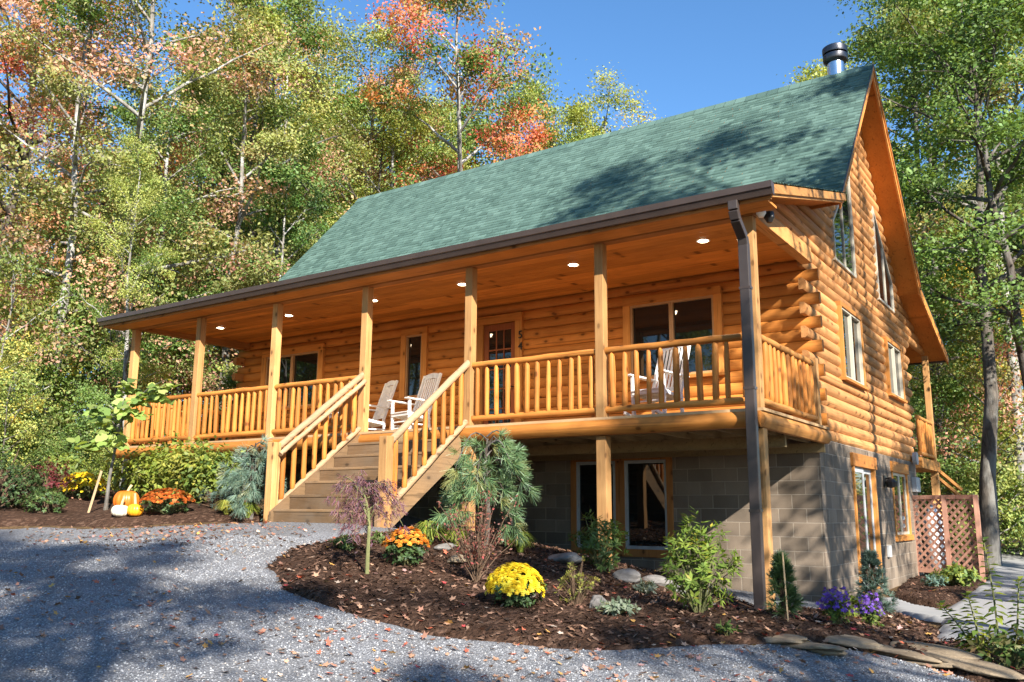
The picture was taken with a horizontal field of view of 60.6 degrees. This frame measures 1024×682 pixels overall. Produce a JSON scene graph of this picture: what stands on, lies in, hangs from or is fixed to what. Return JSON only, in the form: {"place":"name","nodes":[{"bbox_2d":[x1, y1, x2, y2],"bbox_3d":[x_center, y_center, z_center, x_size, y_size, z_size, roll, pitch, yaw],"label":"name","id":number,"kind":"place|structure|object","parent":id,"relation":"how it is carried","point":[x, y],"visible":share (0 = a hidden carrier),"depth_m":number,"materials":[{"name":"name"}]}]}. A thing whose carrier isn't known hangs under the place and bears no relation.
{"place":"outdoors","nodes":[
{"label":"outdoors","id":0,"kind":"place"},
{"bbox_2d":[0,522,971,681],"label":"driveway","id":1,"kind":"structure","parent":0,"point":[325,531],"depth_m":6.37,"materials":[{"name":"grey gravel"}]},
{"bbox_2d":[0,520,955,681],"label":"fallen leaves","id":2,"kind":"object","parent":1,"relation":"on","point":[424,635],"visible":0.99,"depth_m":6.47,"materials":[{"name":"brown plant"}]},
{"bbox_2d":[0,490,1018,658],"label":"forest floor","id":3,"kind":"structure","parent":0,"point":[937,625],"depth_m":12.31,"materials":[{"name":"brown soil"}]},
{"bbox_2d":[0,419,54,487],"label":"woodland bush","id":4,"kind":"object","parent":3,"relation":"on","point":[10,431],"visible":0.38,"depth_m":18.60,"materials":[{"name":"green plant"}]},
{"bbox_2d":[0,321,59,483],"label":"young tree","id":5,"kind":"object","parent":3,"relation":"on","point":[17,379],"visible":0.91,"depth_m":17.45,"materials":[{"name":"green plant"}]},
{"bbox_2d":[0,405,77,487],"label":"woodland bush","id":6,"kind":"object","parent":3,"relation":"on","point":[47,435],"visible":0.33,"depth_m":19.52,"materials":[{"name":"green plant"}]},
{"bbox_2d":[0,252,95,430],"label":"young tree","id":7,"kind":"object","parent":3,"relation":"on","point":[36,328],"visible":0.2,"depth_m":22.60,"materials":[{"name":"green plant"}]},
{"bbox_2d":[0,334,100,455],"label":"young tree","id":8,"kind":"object","parent":3,"relation":"on","point":[45,377],"visible":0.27,"depth_m":21.23,"materials":[{"name":"green plant"}]},
{"bbox_2d":[17,433,88,486],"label":"woodland bush","id":9,"kind":"object","parent":3,"relation":"on","point":[51,445],"visible":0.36,"depth_m":18.38,"materials":[{"name":"green plant"}]},
{"bbox_2d":[0,202,109,454],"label":"young tree","id":10,"kind":"object","parent":3,"relation":"on","point":[11,258],"visible":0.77,"depth_m":20.16,"materials":[{"name":"green plant"}]},
{"bbox_2d":[0,149,113,400],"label":"tree","id":11,"kind":"object","parent":3,"relation":"on","point":[87,209],"visible":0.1,"depth_m":28.41,"materials":[{"name":"green plant"}]},
{"bbox_2d":[0,1,130,305],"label":"tree","id":12,"kind":"object","parent":3,"relation":"on","point":[45,154],"visible":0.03,"depth_m":35.28,"materials":[{"name":"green plant"}]},
{"bbox_2d":[0,91,138,363],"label":"tree","id":13,"kind":"object","parent":3,"relation":"on","point":[45,146],"visible":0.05,"depth_m":44.13,"materials":[{"name":"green plant"}]},
{"bbox_2d":[35,448,109,493],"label":"fern clump","id":14,"kind":"object","parent":3,"relation":"on","point":[72,465],"visible":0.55,"depth_m":15.37,"materials":[{"name":"green plant"}]},
{"bbox_2d":[40,413,121,479],"bbox_3d":[-9.819,2.692,20.367,2.546,2.272,2.396,3,-11,-14],"label":"woodland bush","id":15,"kind":"object","parent":3,"relation":"on","point":[79,429],"visible":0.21,"depth_m":20.12,"materials":[{"name":"green plant"}]},
{"bbox_2d":[0,0,194,486],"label":"tree","id":16,"kind":"object","parent":3,"relation":"on","point":[83,13],"visible":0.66,"depth_m":22.77,"materials":[{"name":"green plant"}]},
{"bbox_2d":[1,146,204,399],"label":"tree","id":17,"kind":"object","parent":3,"relation":"on","point":[81,165],"visible":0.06,"depth_m":31.26,"materials":[{"name":"green plant"}]},
{"bbox_2d":[0,0,218,300],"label":"tree","id":18,"kind":"object","parent":3,"relation":"on","point":[31,128],"visible":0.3,"depth_m":25.27,"materials":[{"name":"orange plant"}]},
{"bbox_2d":[2,192,219,449],"bbox_3d":[-10.642,0.302,23.510,5.746,8.508,6.216,-9,-14,39],"label":"young tree","id":19,"kind":"object","parent":3,"relation":"on","point":[89,333],"visible":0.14,"depth_m":23.18,"materials":[{"name":"green plant"}]},
{"bbox_2d":[1,202,225,486],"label":"young tree","id":20,"kind":"object","parent":3,"relation":"on","point":[107,275],"visible":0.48,"depth_m":21.61,"materials":[{"name":"green plant"}]},
{"bbox_2d":[71,330,175,483],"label":"young tree","id":21,"kind":"object","parent":3,"relation":"on","point":[142,353],"visible":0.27,"depth_m":20.73,"materials":[{"name":"green plant"}]},
{"bbox_2d":[63,128,187,489],"bbox_3d":[-8.226,-0.581,19.168,2.585,8.220,2.708,8,-13,-34],"label":"tree","id":22,"kind":"object","parent":3,"relation":"on","point":[148,186],"visible":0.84,"depth_m":19.28,"materials":[{"name":"green plant"}]},
{"bbox_2d":[0,489,263,526],"bbox_3d":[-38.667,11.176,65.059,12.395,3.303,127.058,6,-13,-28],"label":"mulch bed","id":23,"kind":"object","parent":3,"relation":"on","point":[74,514],"visible":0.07,"depth_m":12.63,"materials":[{"name":"brown soil"}]},
{"bbox_2d":[0,445,48,507],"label":"boxwood","id":24,"kind":"object","parent":23,"relation":"on","point":[3,484],"visible":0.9,"depth_m":13.09,"materials":[{"name":"green plant"}]},
{"bbox_2d":[0,463,48,507],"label":"boxwood","id":25,"kind":"object","parent":23,"relation":"on","point":[18,490],"visible":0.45,"depth_m":13.37,"materials":[{"name":"green plant"}]},
{"bbox_2d":[14,488,68,512],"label":"green mound plant","id":26,"kind":"object","parent":23,"relation":"on","point":[40,501],"visible":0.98,"depth_m":12.96,"materials":[{"name":"green plant"}]},
{"bbox_2d":[28,456,76,497],"bbox_3d":[-7.634,2.287,14.374,0.780,0.810,0.813,-7,-13,34],"label":"barberry","id":27,"kind":"object","parent":23,"relation":"on","point":[50,482],"visible":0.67,"depth_m":14.32,"materials":[{"name":"red plant"}]},
{"bbox_2d":[59,472,106,498],"bbox_3d":[-7.339,2.466,14.915,0.806,0.481,0.814,-7,-13,34],"label":"chrysanthemum","id":28,"kind":"object","parent":23,"relation":"on","point":[81,487],"visible":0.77,"depth_m":14.82,"materials":[{"name":"yellow plant"}]},
{"bbox_2d":[66,378,182,509],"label":"redbud sapling","id":29,"kind":"object","parent":23,"relation":"on","point":[119,404],"visible":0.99,"depth_m":13.58,"materials":[{"name":"green plant"}]},
{"bbox_2d":[92,443,169,500],"bbox_3d":[-6.154,2.296,14.805,1.498,1.180,1.377,-7,-13,34],"label":"hydrangea shrub","id":30,"kind":"object","parent":23,"relation":"on","point":[116,471],"visible":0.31,"depth_m":14.71,"materials":[{"name":"green plant"}]},
{"bbox_2d":[118,429,197,495],"bbox_3d":[-5.663,2.112,14.360,1.440,1.366,1.342,4,-12,-20],"label":"hydrangea shrub","id":31,"kind":"object","parent":23,"relation":"on","point":[153,457],"visible":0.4,"depth_m":14.19,"materials":[{"name":"green plant"}]},
{"bbox_2d":[139,487,195,514],"bbox_3d":[-5.006,2.318,12.662,0.770,0.407,0.808,-7,-13,34],"label":"chrysanthemum","id":32,"kind":"object","parent":23,"relation":"on","point":[164,497],"visible":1,"depth_m":12.55,"materials":[{"name":"orange plant"}]},
{"bbox_2d":[142,427,236,503],"bbox_3d":[-5.145,2.055,13.977,1.420,1.419,1.344,7,-13,-32],"label":"hydrangea shrub","id":33,"kind":"object","parent":23,"relation":"on","point":[176,464],"visible":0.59,"depth_m":13.82,"materials":[{"name":"green plant"}]},
{"bbox_2d":[168,435,254,503],"bbox_3d":[-4.715,2.157,13.855,1.355,1.325,1.326,1,-11,-4],"label":"hydrangea shrub","id":34,"kind":"object","parent":23,"relation":"on","point":[210,470],"visible":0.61,"depth_m":13.63,"materials":[{"name":"green plant"}]},
{"bbox_2d":[215,435,287,520],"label":"weeping pine","id":35,"kind":"object","parent":23,"relation":"on","point":[237,480],"visible":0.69,"depth_m":12.72,"materials":[{"name":"green plant"}]},
{"bbox_2d":[54,60,244,424],"bbox_3d":[-9.750,-1.896,23.730,4.929,12.581,6.270,3,-11,-14],"label":"tree","id":36,"kind":"object","parent":3,"relation":"on","point":[180,197],"visible":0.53,"depth_m":24.09,"materials":[{"name":"green plant"}]},
{"bbox_2d":[0,0,300,489],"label":"tree","id":37,"kind":"object","parent":3,"relation":"on","point":[207,34],"visible":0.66,"depth_m":23.47,"materials":[{"name":"green plant"}]},
{"bbox_2d":[86,334,221,441],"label":"young tree","id":38,"kind":"object","parent":3,"relation":"on","point":[186,364],"visible":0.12,"depth_m":23.58,"materials":[{"name":"green plant"}]},
{"bbox_2d":[102,19,309,401],"bbox_3d":[-12.397,-3.490,34.290,8.369,20.131,7.987,8,-13,-33],"label":"tree","id":39,"kind":"object","parent":3,"relation":"on","point":[212,169],"visible":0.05,"depth_m":35.11,"materials":[{"name":"green plant"}]},
{"bbox_2d":[161,228,289,441],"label":"young tree","id":40,"kind":"object","parent":3,"relation":"on","point":[226,281],"visible":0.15,"depth_m":25.07,"materials":[{"name":"green plant"}]},
{"bbox_2d":[110,9,344,440],"bbox_3d":[-8.791,-2.588,26.886,6.803,15.306,7.859,6,-12,-26],"label":"tree","id":41,"kind":"object","parent":3,"relation":"on","point":[283,145],"visible":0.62,"depth_m":26.40,"materials":[{"name":"green plant"}]},
{"bbox_2d":[182,152,336,361],"bbox_3d":[-9.445,-0.628,32.100,5.778,13.342,6.675,10,-15,-41],"label":"tree","id":42,"kind":"object","parent":3,"relation":"on","point":[304,250],"visible":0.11,"depth_m":32.06,"materials":[{"name":"green plant"}]},
{"bbox_2d":[152,0,376,385],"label":"tree","id":43,"kind":"object","parent":3,"relation":"on","point":[273,14],"visible":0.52,"depth_m":29.65,"materials":[{"name":"green plant"}]},
{"bbox_2d":[177,0,356,363],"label":"tree","id":44,"kind":"object","parent":3,"relation":"on","point":[306,106],"visible":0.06,"depth_m":39.97,"materials":[{"name":"green plant"}]},
{"bbox_2d":[195,131,346,370],"bbox_3d":[-7.388,-0.987,27.359,4.550,12.134,4.818,-4,-12,23],"label":"tree","id":45,"kind":"object","parent":3,"relation":"on","point":[288,236],"visible":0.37,"depth_m":28.12,"materials":[{"name":"green plant"}]},
{"bbox_2d":[158,0,390,291],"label":"tree","id":46,"kind":"object","parent":3,"relation":"on","point":[327,93],"visible":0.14,"depth_m":37.37,"materials":[{"name":"green plant"}]},
{"bbox_2d":[276,47,376,249],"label":"tree","id":47,"kind":"object","parent":3,"relation":"on","point":[334,117],"visible":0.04,"depth_m":44.95,"materials":[{"name":"green plant"}]},
{"bbox_2d":[262,0,484,263],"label":"tree","id":48,"kind":"object","parent":3,"relation":"on","point":[377,35],"visible":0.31,"depth_m":39.66,"materials":[{"name":"orange plant"}]},
{"bbox_2d":[301,56,455,247],"bbox_3d":[-5.877,-2.852,38.232,7.989,20.492,9.560,4,-12,-18],"label":"tree","id":49,"kind":"object","parent":3,"relation":"on","point":[379,172],"visible":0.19,"depth_m":38.63,"materials":[{"name":"green plant"}]},
{"bbox_2d":[305,73,452,226],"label":"tree","id":50,"kind":"object","parent":3,"relation":"on","point":[393,137],"visible":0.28,"depth_m":38.18,"materials":[{"name":"green plant"}]},
{"bbox_2d":[387,85,508,182],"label":"tree","id":51,"kind":"object","parent":3,"relation":"on","point":[443,110],"visible":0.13,"depth_m":46.09,"materials":[{"name":"green plant"}]},
{"bbox_2d":[351,0,575,193],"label":"tree","id":52,"kind":"object","parent":3,"relation":"on","point":[471,61],"visible":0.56,"depth_m":35.55,"materials":[{"name":"orange plant"}]},
{"bbox_2d":[428,81,554,176],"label":"tree","id":53,"kind":"object","parent":3,"relation":"on","point":[506,99],"visible":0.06,"depth_m":47.26,"materials":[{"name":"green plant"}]},
{"bbox_2d":[468,118,559,169],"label":"tree","id":54,"kind":"object","parent":3,"relation":"on","point":[538,134],"visible":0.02,"depth_m":41.41,"materials":[{"name":"orange plant"}]},
{"bbox_2d":[201,494,826,609],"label":"drainage gravel","id":55,"kind":"structure","parent":3,"relation":"on","point":[409,521],"depth_m":12.34,"materials":[{"name":"grey gravel"}]},
{"bbox_2d":[29,490,1023,681],"bbox_3d":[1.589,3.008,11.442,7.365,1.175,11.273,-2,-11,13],"label":"mulch bed","id":56,"kind":"object","parent":3,"relation":"on","point":[438,629],"visible":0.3,"depth_m":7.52,"materials":[{"name":"brown wood"}]},
{"bbox_2d":[323,470,409,573],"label":"laceleaf maple","id":57,"kind":"object","parent":56,"relation":"on","point":[358,505],"visible":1,"depth_m":8.58,"materials":[{"name":"purple plant"}]},
{"bbox_2d":[381,526,432,565],"bbox_3d":[-1.089,2.126,9.058,0.528,0.423,0.506,4,-12,-17],"label":"chrysanthemum","id":58,"kind":"object","parent":56,"relation":"on","point":[406,548],"visible":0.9,"depth_m":8.92,"materials":[{"name":"orange plant"}]},
{"bbox_2d":[431,490,519,581],"bbox_3d":[-0.353,1.919,8.596,0.906,0.915,0.887,-7,-13,34],"label":"spirea bush","id":59,"kind":"object","parent":56,"relation":"on","point":[475,567],"visible":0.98,"depth_m":8.51,"materials":[{"name":"brown plant"}]},
{"bbox_2d":[428,426,541,547],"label":"weeping pine","id":60,"kind":"object","parent":56,"relation":"on","point":[468,481],"visible":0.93,"depth_m":10.27,"materials":[{"name":"green plant"}]},
{"bbox_2d":[485,562,547,607],"bbox_3d":[0.040,2.103,7.530,0.542,0.400,0.560,-7,-13,34],"label":"chrysanthemum","id":61,"kind":"object","parent":56,"relation":"on","point":[520,578],"visible":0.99,"depth_m":7.40,"materials":[{"name":"yellow plant"}]},
{"bbox_2d":[554,557,599,604],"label":"heather","id":62,"kind":"object","parent":56,"relation":"on","point":[577,595],"visible":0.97,"depth_m":7.79,"materials":[{"name":"green plant"}]},
{"bbox_2d":[564,509,630,572],"bbox_3d":[1.028,2.371,10.405,0.754,0.752,0.835,-7,-13,34],"label":"pieris shrub","id":63,"kind":"object","parent":56,"relation":"on","point":[601,547],"visible":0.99,"depth_m":10.30,"materials":[{"name":"green plant"}]},
{"bbox_2d":[659,506,743,612],"bbox_3d":[1.613,1.927,7.720,0.738,0.957,0.745,8,-14,-35],"label":"pieris shrub","id":64,"kind":"object","parent":56,"relation":"on","point":[694,582],"visible":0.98,"depth_m":7.65,"materials":[{"name":"green plant"}]},
{"bbox_2d":[763,549,807,619],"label":"dwarf spruce","id":65,"kind":"object","parent":56,"relation":"on","point":[776,581],"visible":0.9,"depth_m":7.69,"materials":[{"name":"green plant"}]},
{"bbox_2d":[815,586,854,623],"bbox_3d":[2.867,2.359,7.792,0.322,0.359,0.319,-7,-13,34],"label":"aster","id":66,"kind":"object","parent":56,"relation":"on","point":[833,610],"visible":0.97,"depth_m":7.76,"materials":[{"name":"purple plant"}]},
{"bbox_2d":[854,591,887,626],"bbox_3d":[3.527,2.645,8.625,0.293,0.369,0.288,4,-12,-18],"label":"aster","id":67,"kind":"object","parent":56,"relation":"on","point":[868,613],"visible":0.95,"depth_m":8.58,"materials":[{"name":"purple plant"}]},
{"bbox_2d":[852,549,899,615],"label":"dwarf spruce","id":68,"kind":"object","parent":56,"relation":"on","point":[875,577],"visible":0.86,"depth_m":10.02,"materials":[{"name":"green plant"}]},
{"bbox_2d":[97,42,962,610],"bbox_3d":[0.881,0.070,18.991,13.702,11.120,15.155,-7,-13,34],"label":"log cabin","id":69,"kind":"object","parent":3,"relation":"on","point":[755,252],"visible":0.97,"depth_m":14.57,"materials":[{"name":"wood"}]},
{"bbox_2d":[260,343,326,412],"bbox_3d":[-4.807,0.828,19.116,2.010,1.380,0.130,-7,-13,34],"label":"window","id":70,"kind":"structure","parent":69,"relation":"in","point":[302,363],"depth_m":19.05,"materials":[{"name":"clear glass"}]},
{"bbox_2d":[368,380,397,430],"bbox_3d":[-2.538,1.260,15.894,0.907,1.152,0.647,7,-13,-31],"label":"rocking chair","id":71,"kind":"object","parent":69,"relation":"on","point":[382,406],"visible":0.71,"depth_m":16.00,"materials":[{"name":"white paint"}]},
{"bbox_2d":[382,373,441,430],"bbox_3d":[-1.666,1.082,14.956,0.906,1.152,0.647,9,-14,-39],"label":"rocking chair","id":72,"kind":"object","parent":69,"relation":"on","point":[404,415],"visible":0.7,"depth_m":15.04,"materials":[{"name":"white paint"}]},
{"bbox_2d":[397,326,429,400],"bbox_3d":[-1.920,0.452,17.190,0.730,1.420,0.130,-7,-13,34],"label":"window","id":73,"kind":"structure","parent":69,"relation":"in","point":[414,350],"depth_m":17.22,"materials":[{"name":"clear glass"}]},
{"bbox_2d":[483,322,514,423],"bbox_3d":[-0.234,0.752,15.958,0.720,2.180,0.116,-7,-13,34],"label":"front door","id":74,"kind":"structure","parent":69,"relation":"in","point":[499,339],"depth_m":16.05,"materials":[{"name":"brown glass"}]},
{"bbox_2d":[571,457,674,557],"bbox_3d":[1.770,2.649,14.227,1.840,1.640,0.092,-7,-13,34],"label":"basement window","id":75,"kind":"structure","parent":69,"relation":"in","point":[641,488],"depth_m":14.08,"materials":[{"name":"clear glass"}]},
{"bbox_2d":[623,346,690,415],"bbox_3d":[2.029,0.532,12.012,0.907,1.152,0.647,10,-15,-41],"label":"rocking chair","id":76,"kind":"object","parent":69,"relation":"on","point":[668,392],"visible":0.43,"depth_m":12.01,"materials":[{"name":"white paint"}]},
{"bbox_2d":[621,285,724,383],"bbox_3d":[2.583,-0.081,14.176,1.780,1.430,0.130,-7,-13,34],"label":"window","id":77,"kind":"structure","parent":69,"relation":"in","point":[693,313],"depth_m":14.20,"materials":[{"name":"clear glass"}]},
{"bbox_2d":[830,176,856,278],"bbox_3d":[5.736,-2.210,15.310,0.078,1.990,1.420,-7,-13,34],"label":"raked window","id":78,"kind":"structure","parent":69,"relation":"in","point":[842,221],"depth_m":15.35,"materials":[{"name":"clear glass"}]},
{"bbox_2d":[834,301,868,390],"bbox_3d":[5.742,0.103,14.816,0.130,1.310,1.520,-7,-13,34],"label":"gable window","id":79,"kind":"structure","parent":69,"relation":"in","point":[851,345],"depth_m":14.80,"materials":[{"name":"clear glass"}]},
{"bbox_2d":[850,452,882,592],"bbox_3d":[5.856,2.990,14.515,0.130,2.180,1.680,-7,-13,34],"label":"sliding door","id":80,"kind":"structure","parent":69,"relation":"in","point":[864,467],"depth_m":14.60,"materials":[{"name":"clear glass"}]},
{"bbox_2d":[870,206,894,312],"bbox_3d":[7.580,-1.642,17.963,0.078,1.920,1.420,-7,-13,34],"label":"raked window","id":81,"kind":"structure","parent":69,"relation":"in","point":[885,286],"depth_m":17.79,"materials":[{"name":"clear glass"}]},
{"bbox_2d":[882,336,907,403],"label":"gable window","id":82,"kind":"structure","parent":69,"relation":"in","point":[894,373],"depth_m":17.65,"materials":[{"name":"clear glass"}]},
{"bbox_2d":[890,461,913,541],"bbox_3d":[7.515,3.108,16.980,0.125,1.480,1.580,-7,-13,34],"label":"basement side window","id":83,"kind":"structure","parent":69,"relation":"in","point":[899,471],"depth_m":17.03,"materials":[{"name":"clear glass"}]},
{"bbox_2d":[466,74,608,163],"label":"tree","id":84,"kind":"object","parent":3,"relation":"on","point":[576,113],"visible":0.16,"depth_m":46.33,"materials":[{"name":"green plant"}]},
{"bbox_2d":[67,491,1021,669],"bbox_3d":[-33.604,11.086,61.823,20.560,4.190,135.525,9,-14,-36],"label":"fallen leaves","id":85,"kind":"object","parent":3,"relation":"on","point":[559,632],"visible":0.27,"depth_m":7.81,"materials":[{"name":"brown plant"}]},
{"bbox_2d":[558,62,650,141],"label":"tree","id":86,"kind":"object","parent":3,"relation":"on","point":[617,100],"visible":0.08,"depth_m":48.42,"materials":[{"name":"green plant"}]},
{"bbox_2d":[792,0,1023,546],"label":"tree","id":87,"kind":"object","parent":3,"relation":"on","point":[860,41],"visible":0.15,"depth_m":29.11,"materials":[{"name":"green plant"}]},
{"bbox_2d":[834,0,1023,457],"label":"tree","id":88,"kind":"object","parent":3,"relation":"on","point":[957,230],"visible":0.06,"depth_m":32.89,"materials":[{"name":"green plant"}]},
{"bbox_2d":[848,0,1023,388],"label":"tree","id":89,"kind":"object","parent":3,"relation":"on","point":[1009,126],"visible":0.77,"depth_m":21.70,"materials":[{"name":"green plant"}]},
{"bbox_2d":[853,0,1023,556],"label":"tree","id":90,"kind":"object","parent":3,"relation":"on","point":[1019,263],"visible":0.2,"depth_m":25.74,"materials":[{"name":"green plant"}]},
{"bbox_2d":[893,565,987,608],"bbox_3d":[8.346,4.621,16.872,2.027,0.229,10.725,-5,-12,27],"label":"mulch bed","id":91,"kind":"object","parent":3,"relation":"on","point":[923,600],"visible":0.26,"depth_m":13.76,"materials":[{"name":"brown wood"}]},
{"bbox_2d":[912,495,985,581],"bbox_3d":[8.569,3.955,17.312,0.107,1.800,1.400,9,-14,-37],"label":"lattice screen","id":92,"kind":"object","parent":91,"relation":"on","point":[945,526],"visible":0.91,"depth_m":17.29,"materials":[{"name":"brown wood"}]},
{"bbox_2d":[928,562,982,586],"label":"leafy perennial","id":93,"kind":"object","parent":91,"relation":"on","point":[956,574],"visible":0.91,"depth_m":15.17,"materials":[{"name":"green plant"}]},
{"bbox_2d":[861,0,1023,567],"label":"tree","id":94,"kind":"object","parent":3,"relation":"on","point":[1006,180],"visible":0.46,"depth_m":22.14,"materials":[{"name":"green plant"}]},
{"bbox_2d":[879,549,1023,645],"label":"concrete walk","id":95,"kind":"structure","parent":3,"relation":"on","point":[1010,569],"depth_m":12.09,"materials":[{"name":"grey concrete"}]},
{"bbox_2d":[894,640,1023,681],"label":"mulch bed","id":96,"kind":"object","parent":3,"relation":"on","point":[973,677],"visible":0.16,"depth_m":6.56,"materials":[{"name":"brown wood"}]},
{"bbox_2d":[889,641,981,659],"bbox_3d":[3.415,2.504,7.111,0.359,0.044,0.822,5,-12,-31],"label":"flagstone","id":97,"kind":"object","parent":96,"relation":"on","point":[951,651],"visible":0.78,"depth_m":7.00,"materials":[{"name":"grey stone"}]},
{"bbox_2d":[921,650,1023,678],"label":"flagstone","id":98,"kind":"object","parent":96,"relation":"on","point":[984,668],"visible":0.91,"depth_m":6.52,"materials":[{"name":"grey stone"}]},
{"bbox_2d":[965,626,1023,668],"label":"bracken plant","id":99,"kind":"object","parent":96,"relation":"on","point":[1004,650],"visible":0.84,"depth_m":6.96,"materials":[{"name":"green plant"}]},
{"bbox_2d":[907,363,1023,532],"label":"young tree","id":100,"kind":"object","parent":3,"relation":"on","point":[949,384],"visible":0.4,"depth_m":25.18,"materials":[{"name":"green plant"}]},
{"bbox_2d":[910,270,1023,521],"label":"young tree","id":101,"kind":"object","parent":3,"relation":"on","point":[1001,387],"visible":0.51,"depth_m":24.61,"materials":[{"name":"green plant"}]},
{"bbox_2d":[935,354,1022,531],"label":"young tree","id":102,"kind":"object","parent":3,"relation":"on","point":[974,398],"visible":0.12,"depth_m":26.61,"materials":[{"name":"green plant"}]},
{"bbox_2d":[942,457,1023,556],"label":"woodland bush","id":103,"kind":"object","parent":3,"relation":"on","point":[1016,530],"visible":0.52,"depth_m":23.69,"materials":[{"name":"green plant"}]},
{"bbox_2d":[976,537,1010,637],"label":"lily stem","id":104,"kind":"object","parent":3,"relation":"on","point":[1000,620],"visible":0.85,"depth_m":7.26,"materials":[{"name":"green plant"}]},
{"bbox_2d":[0,0,1023,460],"label":"sky","id":105,"kind":"structure","parent":0,"point":[686,55],"materials":[{"name":"blue"}]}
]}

